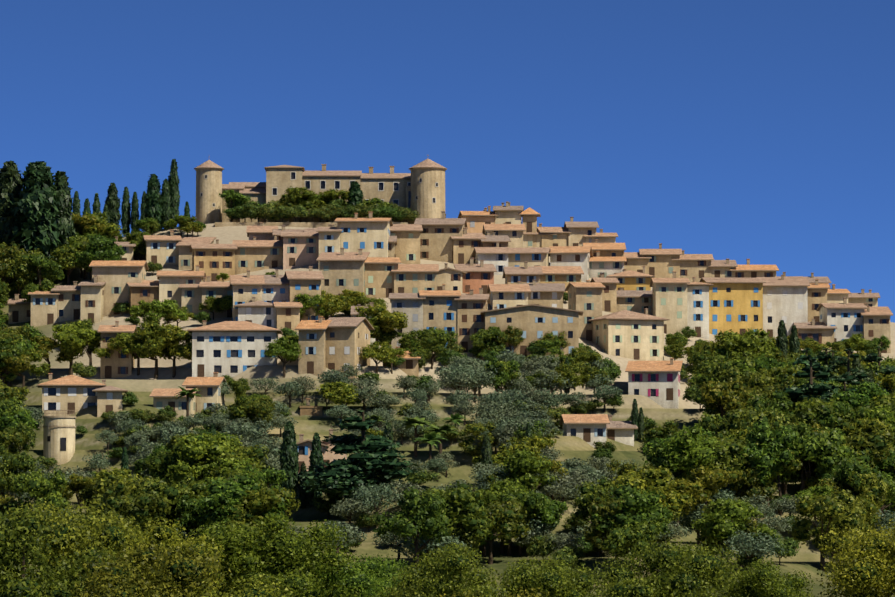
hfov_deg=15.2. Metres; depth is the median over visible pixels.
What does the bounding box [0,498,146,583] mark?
tree
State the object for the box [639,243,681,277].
house
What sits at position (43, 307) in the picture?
house
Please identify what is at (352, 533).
olive tree
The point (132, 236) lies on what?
broad tree
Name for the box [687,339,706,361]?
plane tree
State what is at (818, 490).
plane tree
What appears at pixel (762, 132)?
sky
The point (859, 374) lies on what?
pine tree
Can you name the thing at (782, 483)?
broad tree
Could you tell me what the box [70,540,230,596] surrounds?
tree
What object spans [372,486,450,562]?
broad tree
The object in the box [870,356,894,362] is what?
broad tree
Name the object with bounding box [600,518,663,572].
broad tree
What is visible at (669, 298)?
house
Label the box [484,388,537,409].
olive tree
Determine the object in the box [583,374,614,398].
olive tree
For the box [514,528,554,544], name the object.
olive tree
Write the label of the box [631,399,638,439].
cypress tree
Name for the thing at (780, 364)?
broad tree
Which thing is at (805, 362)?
pine tree
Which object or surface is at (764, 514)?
olive tree
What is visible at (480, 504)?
broad tree
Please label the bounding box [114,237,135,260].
house
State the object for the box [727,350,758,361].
plane tree
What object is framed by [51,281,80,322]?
house
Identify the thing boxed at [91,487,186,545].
broad tree
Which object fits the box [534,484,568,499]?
olive tree
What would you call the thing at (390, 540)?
olive tree
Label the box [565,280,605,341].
house
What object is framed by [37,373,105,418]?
villa
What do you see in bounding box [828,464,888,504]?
broad tree
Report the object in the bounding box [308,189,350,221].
plane tree
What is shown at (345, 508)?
olive tree
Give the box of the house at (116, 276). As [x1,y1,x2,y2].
[89,261,148,316]
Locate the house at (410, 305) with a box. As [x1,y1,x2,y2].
[388,293,425,348]
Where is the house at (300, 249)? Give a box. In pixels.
[281,232,318,269]
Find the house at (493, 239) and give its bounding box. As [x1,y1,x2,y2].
[480,232,510,246]
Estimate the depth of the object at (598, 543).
416.33 m
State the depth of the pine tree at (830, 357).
596.63 m
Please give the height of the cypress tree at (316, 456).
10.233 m
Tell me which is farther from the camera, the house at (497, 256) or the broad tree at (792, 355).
the house at (497, 256)
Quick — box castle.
[194,155,446,227]
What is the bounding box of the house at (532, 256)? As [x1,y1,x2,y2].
[508,247,550,266]
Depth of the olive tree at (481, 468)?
477.66 m
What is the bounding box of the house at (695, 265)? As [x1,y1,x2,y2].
[671,250,713,282]
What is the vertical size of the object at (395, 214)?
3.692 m
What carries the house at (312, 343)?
on the terrain
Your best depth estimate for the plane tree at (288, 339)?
593.48 m
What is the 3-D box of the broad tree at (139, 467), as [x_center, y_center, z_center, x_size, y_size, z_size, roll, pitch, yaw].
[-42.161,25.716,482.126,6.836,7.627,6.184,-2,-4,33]
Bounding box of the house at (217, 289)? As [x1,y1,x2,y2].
[199,276,231,317]
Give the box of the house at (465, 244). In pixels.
[450,228,485,263]
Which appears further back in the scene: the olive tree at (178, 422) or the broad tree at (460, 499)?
the olive tree at (178, 422)
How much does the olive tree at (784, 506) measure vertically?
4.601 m
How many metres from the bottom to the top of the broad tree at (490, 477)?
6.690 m
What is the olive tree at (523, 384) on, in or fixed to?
on the terrain
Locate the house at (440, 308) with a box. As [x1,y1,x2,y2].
[419,284,460,346]
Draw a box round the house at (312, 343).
[295,316,331,376]
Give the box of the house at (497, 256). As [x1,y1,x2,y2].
[472,242,510,274]
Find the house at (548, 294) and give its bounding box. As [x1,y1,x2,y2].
[524,280,565,307]
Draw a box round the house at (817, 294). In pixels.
[807,279,829,321]
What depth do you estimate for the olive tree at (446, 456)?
503.83 m
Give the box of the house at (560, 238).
[537,227,571,246]
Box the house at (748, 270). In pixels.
[729,259,778,277]
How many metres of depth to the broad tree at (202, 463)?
465.15 m
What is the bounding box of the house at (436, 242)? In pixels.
[414,211,467,262]
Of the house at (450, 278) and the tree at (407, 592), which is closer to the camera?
the tree at (407, 592)
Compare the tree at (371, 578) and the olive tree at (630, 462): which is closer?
the tree at (371, 578)
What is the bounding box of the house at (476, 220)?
[458,206,497,232]
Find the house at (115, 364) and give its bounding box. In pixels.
[97,321,136,378]
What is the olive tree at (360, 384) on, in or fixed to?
on the terrain
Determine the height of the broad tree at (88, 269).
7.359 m
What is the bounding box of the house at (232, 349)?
[187,321,282,377]
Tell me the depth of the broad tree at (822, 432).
503.85 m
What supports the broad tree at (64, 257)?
on the terrain
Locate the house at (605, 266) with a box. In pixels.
[589,251,626,277]
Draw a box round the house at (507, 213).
[493,201,523,223]
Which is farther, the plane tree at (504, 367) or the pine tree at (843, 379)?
the plane tree at (504, 367)
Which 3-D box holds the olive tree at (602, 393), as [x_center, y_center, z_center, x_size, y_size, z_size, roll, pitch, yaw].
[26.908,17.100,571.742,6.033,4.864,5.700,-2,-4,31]
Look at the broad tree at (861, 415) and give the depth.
516.29 m
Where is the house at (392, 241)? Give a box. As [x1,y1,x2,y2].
[388,236,396,256]
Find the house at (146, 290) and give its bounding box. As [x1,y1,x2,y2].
[127,280,158,316]
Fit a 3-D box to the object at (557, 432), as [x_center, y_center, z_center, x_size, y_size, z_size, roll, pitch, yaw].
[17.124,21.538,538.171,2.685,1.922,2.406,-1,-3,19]
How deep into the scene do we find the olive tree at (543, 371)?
577.90 m
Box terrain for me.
[0,223,894,596]
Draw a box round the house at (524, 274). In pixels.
[502,261,542,283]
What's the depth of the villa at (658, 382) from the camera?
583.71 m
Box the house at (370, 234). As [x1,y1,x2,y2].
[334,212,392,256]
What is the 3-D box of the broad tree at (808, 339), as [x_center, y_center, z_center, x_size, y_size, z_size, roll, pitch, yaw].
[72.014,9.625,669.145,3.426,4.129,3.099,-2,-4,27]
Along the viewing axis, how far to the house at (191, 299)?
639.09 m
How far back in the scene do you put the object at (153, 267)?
678.44 m
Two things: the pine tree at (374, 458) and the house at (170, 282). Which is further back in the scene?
the house at (170, 282)
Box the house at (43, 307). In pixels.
[28,285,59,326]
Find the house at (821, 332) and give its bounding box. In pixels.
[793,319,836,348]
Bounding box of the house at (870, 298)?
[848,289,879,306]
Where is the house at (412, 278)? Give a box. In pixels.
[391,264,438,292]
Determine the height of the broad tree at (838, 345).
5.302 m
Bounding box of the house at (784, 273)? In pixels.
[776,272,802,276]
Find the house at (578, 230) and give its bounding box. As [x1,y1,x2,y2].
[564,217,598,245]
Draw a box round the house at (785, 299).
[756,275,809,337]
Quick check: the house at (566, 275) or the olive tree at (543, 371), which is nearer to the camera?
the olive tree at (543, 371)
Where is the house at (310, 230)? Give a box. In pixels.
[304,225,333,231]
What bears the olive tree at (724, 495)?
on the terrain
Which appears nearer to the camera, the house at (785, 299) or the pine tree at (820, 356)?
the pine tree at (820, 356)
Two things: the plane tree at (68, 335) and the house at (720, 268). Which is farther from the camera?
the house at (720, 268)
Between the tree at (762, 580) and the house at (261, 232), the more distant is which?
the house at (261, 232)
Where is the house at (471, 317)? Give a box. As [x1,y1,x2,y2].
[454,288,490,352]
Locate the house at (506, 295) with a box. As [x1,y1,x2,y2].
[487,281,530,309]
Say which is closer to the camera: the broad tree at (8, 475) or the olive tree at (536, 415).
the broad tree at (8, 475)
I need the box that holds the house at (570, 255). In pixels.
[548,246,592,281]
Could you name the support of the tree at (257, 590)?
on the terrain
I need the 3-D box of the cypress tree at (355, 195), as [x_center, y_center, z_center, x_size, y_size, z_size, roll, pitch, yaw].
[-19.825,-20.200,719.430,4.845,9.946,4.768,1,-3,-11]
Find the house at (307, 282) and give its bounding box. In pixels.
[284,266,323,320]
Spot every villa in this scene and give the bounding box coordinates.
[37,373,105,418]
[92,380,127,416]
[149,388,198,417]
[182,372,228,412]
[296,434,328,473]
[321,429,346,466]
[559,414,609,446]
[606,415,637,445]
[625,358,682,408]
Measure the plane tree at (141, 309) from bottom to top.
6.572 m
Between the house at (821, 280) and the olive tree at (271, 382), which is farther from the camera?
the house at (821, 280)
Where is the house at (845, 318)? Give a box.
[816,297,867,341]
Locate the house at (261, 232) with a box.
[246,222,277,239]
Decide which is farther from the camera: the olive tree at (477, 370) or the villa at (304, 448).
the olive tree at (477, 370)
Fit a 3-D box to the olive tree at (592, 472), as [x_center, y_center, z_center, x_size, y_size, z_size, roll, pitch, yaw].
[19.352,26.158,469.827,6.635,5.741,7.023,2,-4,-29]
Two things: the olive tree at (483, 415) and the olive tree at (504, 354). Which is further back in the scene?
the olive tree at (504, 354)
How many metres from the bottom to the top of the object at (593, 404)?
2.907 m
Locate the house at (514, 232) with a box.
[482,223,525,247]
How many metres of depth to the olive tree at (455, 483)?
449.33 m
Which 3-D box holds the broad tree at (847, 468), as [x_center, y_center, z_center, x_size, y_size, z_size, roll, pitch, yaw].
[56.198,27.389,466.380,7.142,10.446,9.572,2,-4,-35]
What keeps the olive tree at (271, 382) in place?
on the terrain
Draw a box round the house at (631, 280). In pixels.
[606,266,654,289]
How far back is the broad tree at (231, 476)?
419.42 m
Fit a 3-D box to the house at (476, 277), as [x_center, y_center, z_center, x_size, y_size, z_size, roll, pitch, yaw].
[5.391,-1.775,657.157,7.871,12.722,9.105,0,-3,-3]
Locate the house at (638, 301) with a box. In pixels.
[616,288,651,314]
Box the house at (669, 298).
[650,271,689,334]
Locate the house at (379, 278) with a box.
[364,257,400,297]
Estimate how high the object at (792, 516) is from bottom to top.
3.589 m
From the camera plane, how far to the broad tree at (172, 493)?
417.62 m
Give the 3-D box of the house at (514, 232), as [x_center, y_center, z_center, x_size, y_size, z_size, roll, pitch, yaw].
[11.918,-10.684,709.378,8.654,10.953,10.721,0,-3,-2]
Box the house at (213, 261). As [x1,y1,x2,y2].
[189,239,236,281]
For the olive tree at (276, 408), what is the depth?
539.20 m
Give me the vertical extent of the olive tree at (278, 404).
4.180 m
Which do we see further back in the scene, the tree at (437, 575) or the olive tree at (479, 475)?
the olive tree at (479, 475)
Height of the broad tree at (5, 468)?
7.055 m
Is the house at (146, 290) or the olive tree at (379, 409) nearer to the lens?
the olive tree at (379, 409)
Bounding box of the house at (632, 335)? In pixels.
[588,308,669,360]
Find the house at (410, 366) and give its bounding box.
[383,347,420,379]
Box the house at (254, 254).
[232,234,282,274]
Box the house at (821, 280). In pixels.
[807,273,830,283]
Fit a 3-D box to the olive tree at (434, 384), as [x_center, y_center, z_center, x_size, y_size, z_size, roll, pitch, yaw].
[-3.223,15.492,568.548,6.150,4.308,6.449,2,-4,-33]
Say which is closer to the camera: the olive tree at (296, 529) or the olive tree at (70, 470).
the olive tree at (296, 529)
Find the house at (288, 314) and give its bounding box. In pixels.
[273,302,302,331]
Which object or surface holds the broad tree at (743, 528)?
on the terrain
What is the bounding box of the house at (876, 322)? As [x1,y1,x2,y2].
[860,303,892,352]
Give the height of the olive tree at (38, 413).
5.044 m
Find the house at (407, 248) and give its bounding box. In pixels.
[390,224,422,263]
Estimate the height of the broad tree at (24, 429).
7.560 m
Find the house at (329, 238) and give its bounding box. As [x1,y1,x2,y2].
[316,224,342,254]
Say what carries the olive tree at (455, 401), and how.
on the terrain
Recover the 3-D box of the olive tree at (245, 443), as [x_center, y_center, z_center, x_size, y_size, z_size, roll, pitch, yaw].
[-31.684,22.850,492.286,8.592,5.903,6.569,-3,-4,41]
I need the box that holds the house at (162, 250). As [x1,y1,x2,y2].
[142,229,181,266]
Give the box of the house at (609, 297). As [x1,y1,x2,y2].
[590,274,619,312]
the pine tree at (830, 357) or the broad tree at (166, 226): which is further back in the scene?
the broad tree at (166, 226)
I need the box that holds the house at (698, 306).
[687,277,713,339]
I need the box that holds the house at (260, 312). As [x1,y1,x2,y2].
[233,297,275,327]
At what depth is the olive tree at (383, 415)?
535.14 m
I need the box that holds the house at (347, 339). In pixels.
[326,317,373,377]
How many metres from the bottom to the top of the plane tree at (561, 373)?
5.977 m
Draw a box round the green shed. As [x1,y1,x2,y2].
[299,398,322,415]
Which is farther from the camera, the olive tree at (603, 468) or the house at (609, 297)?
the house at (609, 297)
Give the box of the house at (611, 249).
[582,239,625,256]
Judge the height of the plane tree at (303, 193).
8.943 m
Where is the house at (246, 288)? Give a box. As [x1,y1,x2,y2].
[230,270,264,320]
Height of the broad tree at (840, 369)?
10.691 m
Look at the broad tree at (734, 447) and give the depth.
473.61 m
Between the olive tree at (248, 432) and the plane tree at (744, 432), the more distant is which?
the olive tree at (248, 432)
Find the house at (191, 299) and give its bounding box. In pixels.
[178,277,221,314]
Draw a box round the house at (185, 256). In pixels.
[176,237,215,269]
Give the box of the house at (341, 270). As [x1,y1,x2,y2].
[316,248,369,296]
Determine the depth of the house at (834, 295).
715.40 m
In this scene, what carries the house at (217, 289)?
on the terrain
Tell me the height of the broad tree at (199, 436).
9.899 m
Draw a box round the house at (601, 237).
[583,229,617,242]
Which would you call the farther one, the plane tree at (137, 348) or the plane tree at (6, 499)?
the plane tree at (137, 348)
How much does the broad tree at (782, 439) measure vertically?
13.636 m
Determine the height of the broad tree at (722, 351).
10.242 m
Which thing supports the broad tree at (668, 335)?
on the terrain
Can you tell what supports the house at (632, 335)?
on the terrain
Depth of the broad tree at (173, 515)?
419.81 m
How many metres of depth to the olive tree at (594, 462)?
501.38 m
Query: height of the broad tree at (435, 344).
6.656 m
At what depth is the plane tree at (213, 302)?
633.26 m
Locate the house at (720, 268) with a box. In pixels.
[708,259,737,277]
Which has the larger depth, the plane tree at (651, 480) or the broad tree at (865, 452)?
the broad tree at (865, 452)
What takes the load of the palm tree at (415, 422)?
on the terrain
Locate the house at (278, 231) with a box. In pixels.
[273,225,304,239]
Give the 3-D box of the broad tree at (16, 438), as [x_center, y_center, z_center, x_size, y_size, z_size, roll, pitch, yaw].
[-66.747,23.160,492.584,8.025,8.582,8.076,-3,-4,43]
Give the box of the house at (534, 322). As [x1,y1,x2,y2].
[480,304,582,362]
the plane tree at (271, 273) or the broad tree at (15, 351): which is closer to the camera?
the broad tree at (15, 351)
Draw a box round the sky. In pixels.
[0,0,894,322]
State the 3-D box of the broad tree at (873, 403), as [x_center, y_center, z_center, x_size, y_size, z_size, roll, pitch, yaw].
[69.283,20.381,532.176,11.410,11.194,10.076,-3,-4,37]
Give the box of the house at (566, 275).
[534,266,583,292]
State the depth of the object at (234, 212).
712.21 m
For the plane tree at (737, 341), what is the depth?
614.02 m
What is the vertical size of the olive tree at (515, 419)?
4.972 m
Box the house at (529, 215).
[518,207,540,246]
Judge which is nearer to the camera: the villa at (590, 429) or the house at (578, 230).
the villa at (590, 429)
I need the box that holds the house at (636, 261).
[624,252,651,273]
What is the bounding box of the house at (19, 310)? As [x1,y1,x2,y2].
[5,294,30,323]
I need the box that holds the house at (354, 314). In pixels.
[351,302,374,347]
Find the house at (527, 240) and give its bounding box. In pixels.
[523,223,556,247]
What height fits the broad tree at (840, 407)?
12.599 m
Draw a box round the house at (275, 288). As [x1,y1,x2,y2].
[262,269,288,302]
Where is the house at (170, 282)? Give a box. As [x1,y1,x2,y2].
[156,265,204,309]
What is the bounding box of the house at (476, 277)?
[454,258,496,293]
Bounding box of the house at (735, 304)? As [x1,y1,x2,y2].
[700,277,765,335]
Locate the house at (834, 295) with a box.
[827,284,850,302]
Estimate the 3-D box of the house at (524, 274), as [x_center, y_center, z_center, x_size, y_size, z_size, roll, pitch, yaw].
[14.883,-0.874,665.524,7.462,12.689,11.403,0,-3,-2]
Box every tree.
[0,160,22,284]
[0,241,10,248]
[0,241,24,283]
[0,248,47,297]
[0,281,9,307]
[0,294,9,304]
[0,302,8,320]
[0,322,31,339]
[0,330,26,344]
[0,337,24,382]
[0,349,30,384]
[0,380,30,407]
[0,396,29,418]
[0,408,11,432]
[0,408,41,431]
[0,431,26,452]
[0,443,16,456]
[0,450,43,504]
[0,460,17,504]
[0,467,15,503]
[0,486,29,501]
[0,495,19,521]
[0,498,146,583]
[0,506,129,596]
[1,461,44,473]
[2,421,37,456]
[2,466,70,516]
[4,335,28,385]
[6,263,32,298]
[7,340,39,386]
[9,161,66,285]
[14,348,50,388]
[16,323,45,371]
[21,278,56,301]
[21,406,43,424]
[25,253,64,284]
[26,335,75,377]
[26,467,51,499]
[42,471,72,492]
[45,509,77,521]
[48,464,84,474]
[49,244,82,284]
[52,171,74,280]
[52,321,99,374]
[57,329,112,376]
[59,473,97,509]
[62,471,94,505]
[65,237,86,278]
[68,318,94,329]
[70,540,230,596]
[71,212,106,268]
[72,191,80,215]
[73,231,93,273]
[73,233,125,266]
[75,211,121,239]
[76,236,88,277]
[76,484,102,508]
[77,239,91,280]
[80,260,97,271]
[82,198,90,216]
[82,452,111,471]
[82,471,173,526]
[87,467,140,508]
[90,517,243,596]
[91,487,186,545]
[92,193,100,216]
[95,430,118,451]
[98,329,133,354]
[103,204,109,223]
[105,183,120,226]
[106,411,137,425]
[112,231,125,241]
[115,332,165,375]
[115,421,133,442]
[118,417,149,432]
[119,321,180,378]
[121,187,131,235]
[121,447,128,476]
[123,432,149,455]
[124,230,145,241]
[124,490,149,536]
[127,427,163,441]
[128,300,151,320]
[128,452,148,465]
[129,240,145,260]
[130,192,139,230]
[132,218,151,231]
[132,452,157,478]
[134,473,207,532]
[135,441,165,458]
[140,191,146,230]
[141,221,159,234]
[142,299,188,323]
[143,222,157,233]
[144,174,163,231]
[145,444,202,486]
[146,443,169,462]
[149,460,178,483]
[150,426,165,442]
[155,326,191,377]
[158,419,192,433]
[158,421,187,434]
[158,426,196,444]
[160,178,171,230]
[161,433,233,485]
[163,221,176,229]
[163,434,186,449]
[163,484,202,523]
[164,305,193,325]
[167,215,189,236]
[168,159,180,227]
[174,340,191,359]
[174,386,200,416]
[174,492,207,535]
[174,529,195,536]
[177,215,196,236]
[178,429,231,444]
[179,222,203,236]
[181,458,215,482]
[182,413,206,427]
[184,201,189,216]
[187,512,364,596]
[190,489,210,497]
[193,471,288,526]
[193,573,312,596]
[195,221,205,236]
[196,449,247,465]
[197,463,229,477]
[197,475,224,490]
[198,296,226,319]
[200,466,255,493]
[201,412,229,430]
[201,512,256,530]
[205,403,228,415]
[205,458,253,471]
[205,470,271,495]
[207,414,232,426]
[207,428,243,440]
[208,415,227,427]
[208,423,216,435]
[210,463,254,477]
[210,487,300,533]
[211,502,276,535]
[213,451,268,474]
[216,273,228,281]
[217,295,231,309]
[217,420,274,440]
[217,435,243,452]
[218,189,250,221]
[218,418,251,434]
[220,380,234,405]
[226,434,253,445]
[227,377,251,398]
[228,394,275,426]
[228,426,265,441]
[228,444,270,462]
[229,398,258,435]
[242,464,288,490]
[244,396,274,443]
[245,394,269,398]
[248,437,281,456]
[249,377,280,395]
[251,412,286,441]
[257,436,280,461]
[260,452,279,467]
[263,336,301,377]
[265,271,278,274]
[266,452,279,465]
[267,462,280,470]
[271,406,281,414]
[272,381,304,407]
[272,401,289,412]
[274,415,298,436]
[275,186,321,221]
[275,193,299,221]
[278,335,298,362]
[278,421,299,509]
[283,525,308,538]
[288,553,411,596]
[289,376,316,402]
[294,293,329,319]
[295,194,326,221]
[297,410,418,513]
[298,462,307,508]
[306,466,314,506]
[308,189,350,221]
[308,433,323,497]
[309,520,366,552]
[315,391,331,413]
[316,381,361,405]
[317,369,349,392]
[318,290,356,316]
[324,404,360,428]
[329,498,373,529]
[330,377,349,385]
[336,289,367,316]
[339,363,362,375]
[344,376,383,407]
[345,388,364,408]
[346,426,384,435]
[347,181,363,217]
[351,483,405,527]
[352,387,374,411]
[354,295,387,308]
[354,303,408,344]
[356,312,391,337]
[359,428,382,436]
[360,341,395,373]
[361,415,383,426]
[364,197,390,206]
[364,392,402,408]
[364,410,396,427]
[369,583,434,596]
[371,526,421,561]
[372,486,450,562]
[373,406,397,429]
[374,394,399,409]
[376,542,514,596]
[377,329,402,345]
[377,348,406,373]
[383,422,395,489]
[384,480,422,519]
[390,420,413,444]
[391,531,471,557]
[392,375,418,399]
[397,329,425,350]
[398,387,427,402]
[399,417,433,456]
[401,458,428,473]
[402,408,434,432]
[403,425,429,442]
[404,338,427,353]
[408,346,430,358]
[409,399,436,416]
[409,432,446,459]
[415,326,458,359]
[415,379,442,401]
[416,327,437,339]
[416,480,495,552]
[419,334,446,368]
[419,383,437,402]
[420,410,439,426]
[421,423,458,456]
[422,458,449,481]
[430,484,449,490]
[431,451,459,476]
[434,363,476,393]
[436,369,482,394]
[439,361,483,390]
[439,586,549,596]
[442,413,466,441]
[443,389,478,415]
[443,479,474,490]
[444,395,472,414]
[447,355,480,369]
[447,504,496,546]
[447,522,488,554]
[449,358,476,366]
[451,398,480,424]
[452,497,532,563]
[456,356,486,390]
[457,421,497,456]
[461,371,495,402]
[465,365,500,396]
[465,406,506,423]
[468,342,490,359]
[469,329,496,361]
[469,400,511,418]
[469,462,505,480]
[472,418,495,433]
[472,449,512,470]
[473,465,519,489]
[475,394,495,406]
[476,427,510,454]
[476,476,504,490]
[477,469,511,491]
[478,477,538,552]
[478,500,499,556]
[479,339,506,353]
[481,326,507,344]
[481,357,521,392]
[481,433,492,469]
[482,398,515,410]
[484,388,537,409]
[485,361,520,393]
[486,342,499,352]
[491,517,543,555]
[492,419,544,438]
[493,419,546,437]
[494,486,550,555]
[495,435,519,450]
[496,349,526,369]
[496,433,523,449]
[497,407,525,418]
[498,325,524,353]
[498,436,528,454]
[499,377,529,394]
[500,448,557,492]
[500,554,603,596]
[501,415,524,423]
[504,382,535,392]
[508,368,524,394]
[508,434,556,456]
[511,406,530,417]
[514,410,553,431]
[514,418,563,436]
[514,427,541,439]
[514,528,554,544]
[517,388,551,416]
[518,420,548,436]
[519,452,553,471]
[520,355,553,371]
[520,370,533,378]
[522,402,548,416]
[522,518,558,534]
[523,469,559,489]
[524,423,531,440]
[524,456,568,495]
[525,371,549,390]
[526,388,564,407]
[527,358,561,374]
[529,366,557,390]
[532,355,561,368]
[532,492,568,530]
[533,338,563,355]
[533,373,575,394]
[534,331,568,348]
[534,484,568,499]
[538,470,577,499]
[540,446,556,458]
[540,449,563,461]
[545,533,585,551]
[546,370,566,401]
[546,394,563,407]
[547,353,579,370]
[548,362,592,395]
[551,482,580,501]
[561,348,590,390]
[561,392,588,413]
[561,457,591,467]
[563,358,569,393]
[563,465,606,486]
[564,468,596,507]
[568,523,610,553]
[572,476,615,523]
[575,344,591,352]
[575,352,603,386]
[579,471,617,486]
[580,365,611,396]
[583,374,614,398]
[583,494,639,567]
[585,357,610,387]
[585,455,610,469]
[586,539,746,596]
[588,483,675,569]
[593,385,622,411]
[594,461,620,477]
[598,459,639,470]
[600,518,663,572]
[605,466,692,514]
[606,459,655,493]
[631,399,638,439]
[638,407,644,441]
[639,492,671,525]
[640,427,714,468]
[641,420,683,447]
[643,423,728,475]
[645,441,686,479]
[655,529,673,539]
[659,520,693,548]
[662,502,682,521]
[664,331,683,342]
[664,342,688,360]
[664,465,742,537]
[665,333,688,347]
[673,503,710,544]
[681,469,694,479]
[681,500,751,554]
[684,345,698,364]
[684,348,722,376]
[686,373,709,388]
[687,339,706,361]
[688,359,756,393]
[688,432,758,473]
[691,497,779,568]
[695,500,761,560]
[697,380,741,419]
[698,411,729,433]
[699,336,728,356]
[700,366,760,409]
[701,380,750,418]
[703,356,754,380]
[706,410,758,442]
[707,488,739,503]
[709,327,781,362]
[709,446,749,497]
[709,556,814,596]
[713,330,744,340]
[714,346,740,361]
[716,428,747,444]
[717,431,772,442]
[721,523,746,559]
[721,530,787,572]
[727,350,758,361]
[728,464,776,493]
[730,403,789,487]
[732,441,772,486]
[733,494,774,534]
[737,531,783,552]
[738,389,795,410]
[744,376,796,393]
[744,419,797,507]
[745,389,797,419]
[748,365,798,387]
[750,435,802,501]
[751,354,795,367]
[751,356,791,371]
[753,506,774,527]
[754,514,794,531]
[758,364,803,378]
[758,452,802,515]
[765,351,792,362]
[769,337,775,346]
[771,496,801,515]
[772,367,817,387]
[774,423,786,493]
[775,320,788,357]
[775,355,842,413]
[775,422,845,492]
[776,334,803,350]
[777,474,797,494]
[778,395,872,431]
[780,354,823,371]
[783,428,855,486]
[784,397,841,415]
[785,352,804,359]
[788,325,799,354]
[788,489,868,571]
[789,421,828,489]
[792,347,833,382]
[794,380,842,392]
[794,398,844,432]
[794,484,833,534]
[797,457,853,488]
[799,430,874,468]
[800,340,828,354]
[800,439,872,484]
[802,349,837,364]
[803,337,813,345]
[806,423,829,488]
[809,518,894,596]
[810,401,855,433]
[810,517,842,571]
[814,348,837,372]
[814,490,881,528]
[818,459,884,497]
[820,478,879,506]
[821,503,870,539]
[823,349,837,371]
[825,339,849,352]
[826,381,888,409]
[828,348,869,366]
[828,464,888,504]
[830,348,880,385]
[830,363,854,375]
[831,340,846,351]
[833,372,862,402]
[837,382,860,390]
[839,417,892,442]
[839,427,894,473]
[845,333,871,351]
[846,381,886,398]
[851,357,860,367]
[852,404,894,425]
[854,400,894,426]
[856,394,894,408]
[856,473,894,514]
[859,340,880,355]
[859,362,885,375]
[860,346,894,395]
[866,370,874,382]
[869,391,894,408]
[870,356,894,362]
[870,450,894,514]
[870,523,893,534]
[872,335,890,356]
[873,373,894,393]
[876,509,894,528]
[879,449,894,477]
[880,358,894,365]
[880,361,894,373]
[882,421,894,443]
[883,486,894,517]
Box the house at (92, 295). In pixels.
[77,275,105,322]
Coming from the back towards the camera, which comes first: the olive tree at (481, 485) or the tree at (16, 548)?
the olive tree at (481, 485)
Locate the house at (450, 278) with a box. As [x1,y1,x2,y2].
[436,263,466,293]

